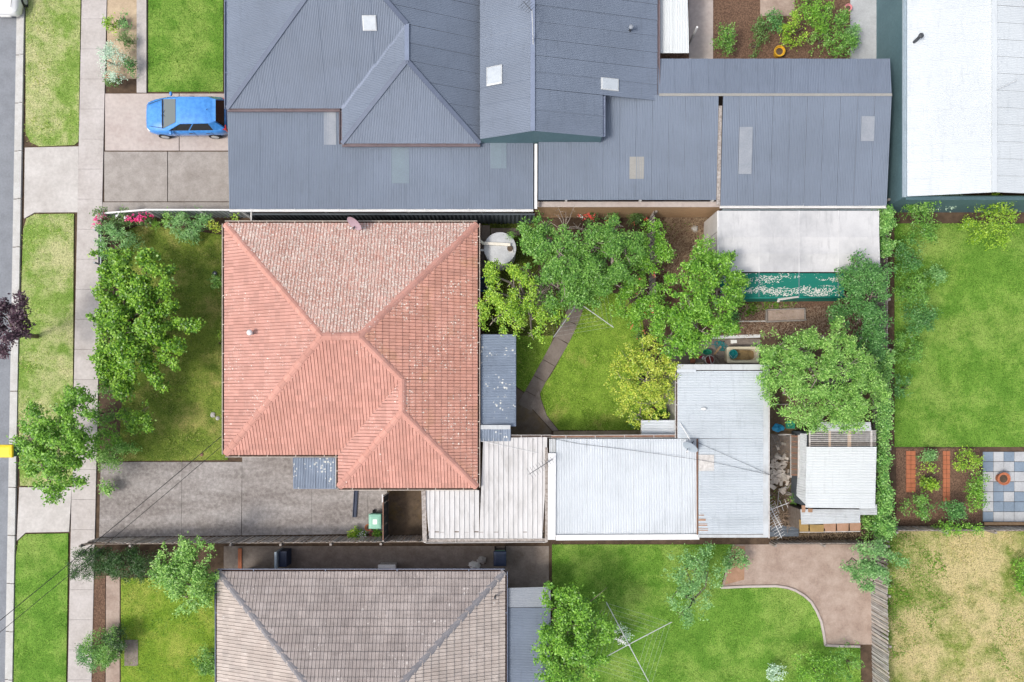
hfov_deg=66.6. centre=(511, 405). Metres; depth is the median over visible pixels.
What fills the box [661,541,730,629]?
slender tree
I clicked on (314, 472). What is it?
porch awning
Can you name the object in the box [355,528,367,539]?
flower pot
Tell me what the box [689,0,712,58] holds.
paving
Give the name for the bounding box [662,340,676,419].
paving
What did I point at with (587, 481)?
corrugated shed
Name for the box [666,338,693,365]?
paving
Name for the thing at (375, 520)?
wheelie bin
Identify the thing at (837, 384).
bay tree
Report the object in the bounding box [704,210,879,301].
shade house
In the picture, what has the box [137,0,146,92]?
garden path
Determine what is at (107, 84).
shrub
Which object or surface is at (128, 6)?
garden bed
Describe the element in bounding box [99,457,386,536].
driveway
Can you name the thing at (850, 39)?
shrub
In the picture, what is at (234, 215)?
shrub
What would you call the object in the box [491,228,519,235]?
paving
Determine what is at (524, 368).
grass
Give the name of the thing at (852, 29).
shrub
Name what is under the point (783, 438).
paving
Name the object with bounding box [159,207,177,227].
shrub
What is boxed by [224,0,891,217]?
blue roofed house
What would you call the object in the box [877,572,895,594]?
shrub
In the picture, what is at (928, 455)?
shrub
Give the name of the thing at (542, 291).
bare bush
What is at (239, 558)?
doorstep
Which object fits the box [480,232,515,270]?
rainwater tank
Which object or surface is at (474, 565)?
tarpaulin
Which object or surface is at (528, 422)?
courtyard
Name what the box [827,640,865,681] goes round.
shrub
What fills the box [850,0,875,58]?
paving
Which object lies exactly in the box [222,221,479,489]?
tiled house
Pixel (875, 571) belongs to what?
corner tree
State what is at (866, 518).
shrub
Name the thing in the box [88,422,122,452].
shrub
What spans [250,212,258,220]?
steel fence
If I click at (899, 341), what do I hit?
shrub
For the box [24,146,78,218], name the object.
crossover
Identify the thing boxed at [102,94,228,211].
driveway
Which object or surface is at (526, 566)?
side yard
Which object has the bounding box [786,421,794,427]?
milk crate
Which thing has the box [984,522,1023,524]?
edging
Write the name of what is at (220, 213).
steel fence
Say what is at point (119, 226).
shrub
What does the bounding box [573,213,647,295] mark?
bushy tree
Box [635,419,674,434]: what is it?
annex roof
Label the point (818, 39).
shrub
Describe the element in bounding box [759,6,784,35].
shrub
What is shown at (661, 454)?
cable
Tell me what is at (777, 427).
plastic bag
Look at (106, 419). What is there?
shrub
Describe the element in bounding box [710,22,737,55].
shrub
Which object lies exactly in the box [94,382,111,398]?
shrub
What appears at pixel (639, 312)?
tree
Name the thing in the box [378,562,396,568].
meter box
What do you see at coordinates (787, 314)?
raised bed
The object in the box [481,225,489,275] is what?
paving
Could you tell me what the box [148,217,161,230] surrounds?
shrub
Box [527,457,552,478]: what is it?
aerial
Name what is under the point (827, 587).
gravel yard
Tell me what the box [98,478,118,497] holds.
shrub
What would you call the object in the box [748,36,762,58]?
shrub
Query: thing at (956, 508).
shrub
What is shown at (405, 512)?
side yard
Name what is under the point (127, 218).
shrub
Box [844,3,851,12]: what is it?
flower pot
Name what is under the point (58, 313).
verge
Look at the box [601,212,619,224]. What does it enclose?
shrub
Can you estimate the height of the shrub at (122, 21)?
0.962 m
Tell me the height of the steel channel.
0.095 m
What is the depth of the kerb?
38.91 m
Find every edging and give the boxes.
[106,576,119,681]
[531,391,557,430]
[553,430,640,434]
[721,585,859,647]
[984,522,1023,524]
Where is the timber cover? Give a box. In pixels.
[786,435,797,477]
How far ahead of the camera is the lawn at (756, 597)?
38.97 m
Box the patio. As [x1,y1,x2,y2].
[983,452,1023,521]
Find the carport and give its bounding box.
[421,435,550,542]
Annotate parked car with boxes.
[0,0,27,16]
[146,91,227,138]
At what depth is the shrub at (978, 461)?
38.10 m
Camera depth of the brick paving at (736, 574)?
38.97 m
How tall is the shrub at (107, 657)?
1.877 m
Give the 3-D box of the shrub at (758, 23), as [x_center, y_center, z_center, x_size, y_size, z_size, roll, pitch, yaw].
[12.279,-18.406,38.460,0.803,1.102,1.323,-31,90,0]
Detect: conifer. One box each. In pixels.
[64,545,104,582]
[80,547,127,581]
[103,546,145,583]
[124,544,161,581]
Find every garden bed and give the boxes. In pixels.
[92,576,105,681]
[107,0,136,78]
[896,448,979,523]
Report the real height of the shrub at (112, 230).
1.894 m
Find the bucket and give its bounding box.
[729,350,737,358]
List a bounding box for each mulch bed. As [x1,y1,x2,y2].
[654,217,711,307]
[705,296,869,342]
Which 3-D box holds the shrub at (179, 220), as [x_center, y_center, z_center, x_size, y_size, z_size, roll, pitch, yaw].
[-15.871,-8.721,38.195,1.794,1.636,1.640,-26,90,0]
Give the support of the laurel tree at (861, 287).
on the ground at (217, 558)
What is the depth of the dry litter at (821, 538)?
38.89 m
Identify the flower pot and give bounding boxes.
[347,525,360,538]
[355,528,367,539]
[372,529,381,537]
[773,45,784,57]
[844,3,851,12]
[995,472,1010,484]
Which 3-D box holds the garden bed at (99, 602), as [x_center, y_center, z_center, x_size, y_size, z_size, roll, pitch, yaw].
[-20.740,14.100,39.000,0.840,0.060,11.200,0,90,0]
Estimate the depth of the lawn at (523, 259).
38.98 m
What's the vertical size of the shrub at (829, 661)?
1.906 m
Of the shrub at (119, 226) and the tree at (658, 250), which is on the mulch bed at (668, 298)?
the tree at (658, 250)
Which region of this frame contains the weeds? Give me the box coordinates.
[740,301,796,316]
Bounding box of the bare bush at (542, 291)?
[520,271,555,308]
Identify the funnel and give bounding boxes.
[703,349,711,354]
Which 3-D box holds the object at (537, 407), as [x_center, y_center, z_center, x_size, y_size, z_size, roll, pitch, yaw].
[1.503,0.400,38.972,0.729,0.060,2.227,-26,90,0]
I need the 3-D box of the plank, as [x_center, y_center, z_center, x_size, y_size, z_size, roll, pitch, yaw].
[11.117,-3.433,38.920,2.516,0.060,0.160,-2,90,0]
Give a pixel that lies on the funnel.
(707, 351)
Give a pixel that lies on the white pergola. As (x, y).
(674, 33)
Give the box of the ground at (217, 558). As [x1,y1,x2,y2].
[5,0,1023,681]
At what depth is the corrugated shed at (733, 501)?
35.99 m
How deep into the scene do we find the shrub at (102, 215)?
38.15 m
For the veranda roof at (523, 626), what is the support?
on the ground at (217, 558)
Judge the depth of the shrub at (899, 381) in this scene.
38.29 m
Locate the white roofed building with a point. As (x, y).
(951, 115)
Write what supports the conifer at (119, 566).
on the ground at (217, 558)
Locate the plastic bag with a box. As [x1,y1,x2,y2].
[772,423,783,431]
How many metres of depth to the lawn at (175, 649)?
38.97 m
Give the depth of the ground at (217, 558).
39.00 m
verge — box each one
[13,533,68,681]
[18,214,73,485]
[26,0,80,146]
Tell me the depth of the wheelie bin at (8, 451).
37.79 m
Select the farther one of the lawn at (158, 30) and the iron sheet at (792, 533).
the lawn at (158, 30)
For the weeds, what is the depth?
38.91 m
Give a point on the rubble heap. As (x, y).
(779, 475)
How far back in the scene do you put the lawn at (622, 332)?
38.97 m
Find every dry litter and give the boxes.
[770,439,791,529]
[771,531,866,541]
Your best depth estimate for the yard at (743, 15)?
38.98 m
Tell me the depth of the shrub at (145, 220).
37.95 m
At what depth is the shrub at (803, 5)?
37.55 m
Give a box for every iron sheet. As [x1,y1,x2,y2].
[770,526,798,531]
[770,531,798,535]
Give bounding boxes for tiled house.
[215,569,507,681]
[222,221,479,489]
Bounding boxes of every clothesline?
[546,280,613,337]
[588,602,671,681]
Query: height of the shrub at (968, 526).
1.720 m
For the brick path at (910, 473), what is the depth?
38.95 m
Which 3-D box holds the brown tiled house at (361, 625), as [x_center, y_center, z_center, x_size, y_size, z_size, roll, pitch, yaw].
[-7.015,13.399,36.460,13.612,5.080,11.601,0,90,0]
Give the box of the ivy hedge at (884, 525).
[861,204,899,542]
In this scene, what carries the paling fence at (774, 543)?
on the ground at (217, 558)
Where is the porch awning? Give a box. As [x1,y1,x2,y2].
[293,457,336,488]
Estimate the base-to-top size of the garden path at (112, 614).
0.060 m
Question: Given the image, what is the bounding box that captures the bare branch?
[546,205,585,238]
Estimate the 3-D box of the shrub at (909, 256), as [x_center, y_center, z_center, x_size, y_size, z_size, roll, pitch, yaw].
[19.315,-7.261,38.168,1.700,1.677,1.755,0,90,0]
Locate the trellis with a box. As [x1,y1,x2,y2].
[771,434,780,446]
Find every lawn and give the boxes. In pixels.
[118,226,227,460]
[121,578,214,681]
[148,0,222,91]
[482,218,567,334]
[516,336,552,391]
[540,294,652,429]
[552,544,860,681]
[882,531,1023,681]
[894,223,1023,446]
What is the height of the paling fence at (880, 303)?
1.616 m
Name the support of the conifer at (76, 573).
on the ground at (217, 558)
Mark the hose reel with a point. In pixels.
(709, 359)
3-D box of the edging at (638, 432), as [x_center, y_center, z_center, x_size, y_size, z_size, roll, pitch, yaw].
[4.310,1.430,38.940,4.580,0.060,0.380,0,90,0]
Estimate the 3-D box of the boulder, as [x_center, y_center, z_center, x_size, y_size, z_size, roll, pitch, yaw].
[9.113,-8.813,38.909,0.329,0.122,0.353,0,90,0]
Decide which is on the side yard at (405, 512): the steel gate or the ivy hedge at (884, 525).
the steel gate
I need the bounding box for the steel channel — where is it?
[352,490,357,516]
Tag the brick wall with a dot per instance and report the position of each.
(663, 209)
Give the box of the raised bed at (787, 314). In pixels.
[765,308,805,322]
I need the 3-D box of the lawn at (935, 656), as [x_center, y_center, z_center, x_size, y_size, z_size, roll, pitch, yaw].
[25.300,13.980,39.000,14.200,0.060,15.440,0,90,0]
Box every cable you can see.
[0,448,218,631]
[1,437,219,619]
[556,439,768,474]
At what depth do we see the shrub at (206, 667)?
37.97 m
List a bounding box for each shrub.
[75,643,102,672]
[77,625,122,671]
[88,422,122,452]
[89,206,119,231]
[89,401,117,426]
[93,221,130,259]
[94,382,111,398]
[94,446,127,473]
[96,39,127,85]
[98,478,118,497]
[98,623,129,655]
[100,218,127,238]
[101,12,119,35]
[102,73,120,87]
[110,440,141,457]
[113,25,137,55]
[116,8,131,30]
[116,205,136,227]
[118,54,138,77]
[122,232,146,251]
[135,212,153,227]
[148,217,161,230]
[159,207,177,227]
[164,208,205,241]
[175,226,202,245]
[190,643,214,675]
[193,205,213,229]
[205,218,221,232]
[208,274,221,290]
[214,330,221,343]
[225,212,239,220]
[576,212,599,226]
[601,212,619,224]
[614,622,634,645]
[626,213,647,229]
[628,415,638,428]
[633,325,651,340]
[652,408,668,419]
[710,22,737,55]
[720,545,752,570]
[726,310,741,324]
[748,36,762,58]
[749,14,769,46]
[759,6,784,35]
[766,663,787,681]
[778,8,807,50]
[790,0,823,21]
[791,648,836,681]
[802,0,837,35]
[806,31,830,56]
[819,4,851,37]
[824,27,858,58]
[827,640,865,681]
[843,20,862,48]
[857,515,883,542]
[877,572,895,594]
[891,237,925,272]
[891,331,926,369]
[891,372,912,398]
[892,268,931,305]
[896,204,941,246]
[897,491,934,522]
[900,298,941,341]
[906,195,941,217]
[915,448,938,464]
[915,459,941,492]
[923,263,948,289]
[930,517,983,538]
[931,498,969,521]
[933,194,961,211]
[952,445,983,472]
[958,192,1020,250]
[963,466,991,512]
[1010,557,1023,596]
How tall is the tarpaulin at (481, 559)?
0.357 m
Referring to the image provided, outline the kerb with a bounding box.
[5,7,24,681]
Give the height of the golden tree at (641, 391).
3.999 m
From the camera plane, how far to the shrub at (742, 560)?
38.14 m
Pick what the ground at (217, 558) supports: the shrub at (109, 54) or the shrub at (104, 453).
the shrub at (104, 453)
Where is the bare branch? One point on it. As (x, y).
(567, 222)
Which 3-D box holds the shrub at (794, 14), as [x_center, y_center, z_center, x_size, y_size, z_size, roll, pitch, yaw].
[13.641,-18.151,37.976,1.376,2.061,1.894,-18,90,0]
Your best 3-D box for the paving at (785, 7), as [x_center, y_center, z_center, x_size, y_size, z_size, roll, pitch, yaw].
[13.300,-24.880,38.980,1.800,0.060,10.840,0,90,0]
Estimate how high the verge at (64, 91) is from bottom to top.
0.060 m
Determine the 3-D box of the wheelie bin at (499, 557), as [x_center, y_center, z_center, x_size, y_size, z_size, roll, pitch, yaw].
[-0.586,7.406,38.416,0.626,1.102,0.810,0,90,0]
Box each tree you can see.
[0,290,38,359]
[6,383,100,506]
[85,246,206,404]
[111,398,156,435]
[145,531,218,619]
[474,258,570,347]
[516,210,617,316]
[531,580,619,681]
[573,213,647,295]
[603,330,682,428]
[606,267,666,334]
[627,217,676,276]
[647,234,750,358]
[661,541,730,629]
[751,315,892,434]
[825,248,897,363]
[839,539,910,593]
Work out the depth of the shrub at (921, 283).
37.68 m
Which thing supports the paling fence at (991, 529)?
on the ground at (217, 558)
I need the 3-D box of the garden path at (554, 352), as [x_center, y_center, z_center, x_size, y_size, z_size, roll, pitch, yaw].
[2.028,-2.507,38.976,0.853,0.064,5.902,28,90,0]
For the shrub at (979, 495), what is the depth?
37.68 m
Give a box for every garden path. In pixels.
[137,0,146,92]
[518,301,584,410]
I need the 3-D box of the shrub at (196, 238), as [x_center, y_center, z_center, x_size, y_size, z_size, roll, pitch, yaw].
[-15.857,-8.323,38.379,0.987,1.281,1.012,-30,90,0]
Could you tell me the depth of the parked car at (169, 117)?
37.77 m
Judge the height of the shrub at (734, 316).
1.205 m
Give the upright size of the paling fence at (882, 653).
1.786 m
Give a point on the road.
(7, 68)
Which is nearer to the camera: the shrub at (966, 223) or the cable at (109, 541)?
the cable at (109, 541)
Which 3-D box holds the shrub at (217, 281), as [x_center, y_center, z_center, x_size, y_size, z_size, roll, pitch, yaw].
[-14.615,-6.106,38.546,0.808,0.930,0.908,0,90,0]
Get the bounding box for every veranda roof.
[481,334,515,426]
[508,587,550,681]
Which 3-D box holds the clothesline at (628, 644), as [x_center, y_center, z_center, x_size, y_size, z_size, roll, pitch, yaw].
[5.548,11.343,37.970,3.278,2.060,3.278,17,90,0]
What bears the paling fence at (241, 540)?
on the ground at (217, 558)
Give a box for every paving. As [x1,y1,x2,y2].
[124,640,137,665]
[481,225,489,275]
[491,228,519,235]
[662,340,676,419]
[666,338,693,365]
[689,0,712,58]
[695,339,759,363]
[725,546,744,583]
[760,0,794,15]
[771,434,790,459]
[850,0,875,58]
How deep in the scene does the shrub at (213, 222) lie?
37.99 m
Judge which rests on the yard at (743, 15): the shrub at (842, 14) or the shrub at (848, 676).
the shrub at (842, 14)
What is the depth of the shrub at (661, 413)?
38.25 m
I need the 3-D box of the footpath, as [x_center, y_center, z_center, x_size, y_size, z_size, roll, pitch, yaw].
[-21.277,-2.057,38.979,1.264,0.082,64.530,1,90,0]
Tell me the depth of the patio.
38.95 m
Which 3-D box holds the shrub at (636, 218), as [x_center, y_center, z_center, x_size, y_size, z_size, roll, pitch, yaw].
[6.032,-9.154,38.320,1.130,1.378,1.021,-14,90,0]
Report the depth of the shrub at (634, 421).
38.47 m
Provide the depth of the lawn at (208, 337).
38.97 m
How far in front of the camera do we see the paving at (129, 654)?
38.95 m
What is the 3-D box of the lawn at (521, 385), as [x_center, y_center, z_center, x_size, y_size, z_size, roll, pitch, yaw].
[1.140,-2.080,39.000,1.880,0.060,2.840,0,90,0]
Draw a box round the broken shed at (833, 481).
[788,422,876,532]
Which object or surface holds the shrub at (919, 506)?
on the garden bed at (958, 481)
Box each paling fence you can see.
[79,535,422,546]
[648,210,657,317]
[769,540,874,546]
[870,539,891,681]
[872,198,890,542]
[895,526,1023,533]
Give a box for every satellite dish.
[347,217,360,229]
[683,441,697,452]
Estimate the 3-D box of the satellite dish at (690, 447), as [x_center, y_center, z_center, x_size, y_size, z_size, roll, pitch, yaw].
[8.145,1.902,35.711,0.615,0.899,0.515,0,90,0]
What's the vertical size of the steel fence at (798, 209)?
2.045 m
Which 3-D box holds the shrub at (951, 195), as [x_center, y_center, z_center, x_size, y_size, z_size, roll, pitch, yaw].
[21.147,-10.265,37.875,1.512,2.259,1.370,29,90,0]
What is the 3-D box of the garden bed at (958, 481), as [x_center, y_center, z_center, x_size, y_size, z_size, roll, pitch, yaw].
[21.300,4.040,39.010,4.200,0.060,3.800,0,90,0]
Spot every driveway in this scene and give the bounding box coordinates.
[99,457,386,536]
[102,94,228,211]
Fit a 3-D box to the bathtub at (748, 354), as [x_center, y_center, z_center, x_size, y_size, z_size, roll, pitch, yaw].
[11.372,-2.507,38.680,1.578,0.520,0.789,0,90,0]
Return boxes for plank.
[713,334,759,338]
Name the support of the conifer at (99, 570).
on the ground at (217, 558)
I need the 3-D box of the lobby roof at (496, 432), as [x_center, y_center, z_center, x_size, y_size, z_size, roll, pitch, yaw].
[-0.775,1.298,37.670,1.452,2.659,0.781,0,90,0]
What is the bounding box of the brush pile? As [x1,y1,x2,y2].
[771,508,790,532]
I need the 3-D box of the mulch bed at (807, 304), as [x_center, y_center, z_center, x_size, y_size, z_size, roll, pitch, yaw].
[13.603,-4.420,39.010,8.901,0.060,2.254,3,90,0]
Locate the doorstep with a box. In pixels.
[238,548,241,568]
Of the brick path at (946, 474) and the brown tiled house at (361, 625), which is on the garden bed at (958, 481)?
the brick path at (946, 474)
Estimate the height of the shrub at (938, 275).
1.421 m
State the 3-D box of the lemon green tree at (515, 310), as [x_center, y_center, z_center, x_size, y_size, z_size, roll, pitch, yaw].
[0.479,-4.662,36.865,4.563,4.381,3.535,19,90,0]
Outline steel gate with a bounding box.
[382,492,388,540]
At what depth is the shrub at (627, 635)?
38.16 m
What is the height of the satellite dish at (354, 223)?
0.781 m
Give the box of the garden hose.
[705,341,727,350]
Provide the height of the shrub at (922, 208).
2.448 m
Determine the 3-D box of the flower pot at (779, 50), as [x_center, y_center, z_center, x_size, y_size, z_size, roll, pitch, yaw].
[13.240,-17.540,38.755,0.551,0.400,0.543,0,90,0]
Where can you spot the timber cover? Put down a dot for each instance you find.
(793, 459)
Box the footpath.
[68,0,106,681]
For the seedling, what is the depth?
36.68 m
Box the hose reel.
[705,355,713,363]
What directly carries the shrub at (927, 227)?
on the ground at (217, 558)
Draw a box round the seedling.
[507,229,515,238]
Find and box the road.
[0,17,15,681]
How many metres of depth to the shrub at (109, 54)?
37.94 m
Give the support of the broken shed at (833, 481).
on the yard at (775, 418)
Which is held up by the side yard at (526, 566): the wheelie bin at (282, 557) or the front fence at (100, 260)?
the wheelie bin at (282, 557)
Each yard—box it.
[224,546,548,587]
[388,490,428,534]
[656,0,849,58]
[722,544,879,644]
[769,362,823,539]
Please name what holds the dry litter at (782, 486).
on the yard at (775, 418)
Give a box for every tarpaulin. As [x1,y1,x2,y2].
[468,561,480,568]
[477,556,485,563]
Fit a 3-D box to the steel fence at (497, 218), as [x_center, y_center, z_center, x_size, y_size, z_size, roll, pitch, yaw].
[-5.637,-9.100,38.028,13.434,1.945,0.090,0,90,0]
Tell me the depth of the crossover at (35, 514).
38.94 m
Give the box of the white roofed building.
[876,0,1023,211]
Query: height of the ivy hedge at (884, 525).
2.875 m
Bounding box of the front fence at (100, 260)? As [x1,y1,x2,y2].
[93,218,102,264]
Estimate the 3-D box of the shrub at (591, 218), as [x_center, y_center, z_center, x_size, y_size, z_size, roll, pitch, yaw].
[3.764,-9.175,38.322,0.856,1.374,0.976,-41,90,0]
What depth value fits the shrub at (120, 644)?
37.98 m
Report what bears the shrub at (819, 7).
on the yard at (743, 15)
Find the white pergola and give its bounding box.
[660,0,697,52]
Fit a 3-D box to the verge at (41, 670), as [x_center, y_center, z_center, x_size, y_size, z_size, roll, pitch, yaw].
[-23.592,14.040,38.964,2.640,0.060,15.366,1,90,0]
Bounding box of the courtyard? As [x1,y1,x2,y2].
[480,388,550,438]
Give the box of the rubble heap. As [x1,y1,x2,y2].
[770,442,789,493]
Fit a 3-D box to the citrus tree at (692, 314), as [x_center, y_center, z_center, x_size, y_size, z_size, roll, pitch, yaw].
[8.488,-4.491,36.452,4.413,5.212,5.888,42,90,0]
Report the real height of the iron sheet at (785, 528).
0.035 m
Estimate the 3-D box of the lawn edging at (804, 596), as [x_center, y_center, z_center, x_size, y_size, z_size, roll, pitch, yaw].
[14.116,10.165,38.950,7.559,0.090,1.776,29,90,0]
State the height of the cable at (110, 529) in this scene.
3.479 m
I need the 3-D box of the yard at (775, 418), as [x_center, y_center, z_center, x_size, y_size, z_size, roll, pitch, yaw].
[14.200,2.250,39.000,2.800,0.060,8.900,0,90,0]
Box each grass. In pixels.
[516,335,552,386]
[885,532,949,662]
[993,582,1023,680]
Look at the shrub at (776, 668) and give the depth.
38.40 m
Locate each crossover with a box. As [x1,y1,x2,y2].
[17,487,71,539]
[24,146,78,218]
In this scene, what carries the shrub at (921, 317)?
on the lawn at (985, 341)
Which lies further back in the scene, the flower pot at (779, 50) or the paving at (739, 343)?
the paving at (739, 343)
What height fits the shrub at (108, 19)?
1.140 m
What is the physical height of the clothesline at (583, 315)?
2.060 m
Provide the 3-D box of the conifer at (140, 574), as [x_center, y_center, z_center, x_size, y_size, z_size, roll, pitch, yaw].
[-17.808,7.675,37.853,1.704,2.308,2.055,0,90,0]
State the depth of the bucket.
38.45 m
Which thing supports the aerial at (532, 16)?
attached to the blue roofed house at (337, 106)
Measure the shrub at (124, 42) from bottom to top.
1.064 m
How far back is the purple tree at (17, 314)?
35.02 m
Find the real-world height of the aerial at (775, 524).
2.018 m
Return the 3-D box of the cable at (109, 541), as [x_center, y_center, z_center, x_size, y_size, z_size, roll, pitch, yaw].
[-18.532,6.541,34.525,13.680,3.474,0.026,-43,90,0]
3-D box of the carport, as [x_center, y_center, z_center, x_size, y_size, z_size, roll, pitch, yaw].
[-1.201,3.912,37.705,6.071,2.590,5.089,0,90,0]
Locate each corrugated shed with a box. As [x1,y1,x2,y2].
[548,434,698,539]
[668,364,769,537]
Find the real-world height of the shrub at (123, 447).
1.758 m
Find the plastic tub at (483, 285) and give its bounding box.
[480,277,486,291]
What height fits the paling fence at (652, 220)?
1.522 m
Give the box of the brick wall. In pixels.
[534,202,719,217]
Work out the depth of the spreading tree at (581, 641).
35.45 m
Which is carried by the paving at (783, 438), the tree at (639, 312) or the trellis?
the trellis
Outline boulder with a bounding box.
[691,225,697,231]
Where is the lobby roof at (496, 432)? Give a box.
[480,425,510,441]
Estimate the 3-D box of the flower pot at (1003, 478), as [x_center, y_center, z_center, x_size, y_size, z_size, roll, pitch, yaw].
[24.340,3.620,38.755,0.636,0.400,0.626,0,90,0]
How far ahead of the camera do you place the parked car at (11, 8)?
38.29 m
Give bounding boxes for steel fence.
[101,209,249,217]
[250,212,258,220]
[252,213,534,223]
[721,209,878,210]
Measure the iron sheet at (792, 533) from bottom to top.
0.037 m
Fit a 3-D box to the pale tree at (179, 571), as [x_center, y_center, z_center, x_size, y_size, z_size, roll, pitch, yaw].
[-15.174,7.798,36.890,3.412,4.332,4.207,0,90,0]
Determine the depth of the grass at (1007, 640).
38.95 m
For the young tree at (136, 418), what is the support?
on the lawn at (208, 337)
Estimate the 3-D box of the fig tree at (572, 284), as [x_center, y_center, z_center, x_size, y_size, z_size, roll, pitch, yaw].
[2.040,-6.215,36.427,5.422,5.266,3.656,42,90,0]
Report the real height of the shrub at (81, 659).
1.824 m
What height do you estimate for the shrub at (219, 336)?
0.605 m
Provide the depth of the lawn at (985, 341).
38.97 m
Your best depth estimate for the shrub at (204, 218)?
37.72 m
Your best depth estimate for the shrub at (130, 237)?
38.15 m
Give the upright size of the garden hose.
0.066 m
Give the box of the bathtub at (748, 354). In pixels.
[725,347,758,362]
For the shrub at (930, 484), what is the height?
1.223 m
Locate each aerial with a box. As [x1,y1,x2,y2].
[519,1,533,43]
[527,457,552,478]
[770,501,784,537]
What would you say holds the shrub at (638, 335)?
on the lawn at (622, 332)
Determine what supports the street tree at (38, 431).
on the verge at (58, 313)
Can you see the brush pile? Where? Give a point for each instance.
(783, 519)
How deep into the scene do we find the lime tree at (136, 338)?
35.93 m
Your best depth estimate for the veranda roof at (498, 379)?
36.56 m
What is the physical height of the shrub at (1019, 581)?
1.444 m
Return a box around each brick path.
[906,451,915,491]
[943,451,949,500]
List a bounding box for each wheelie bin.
[0,444,22,457]
[274,548,290,568]
[369,510,382,528]
[494,546,505,565]
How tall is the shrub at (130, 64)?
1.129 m
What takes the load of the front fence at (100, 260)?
on the ground at (217, 558)

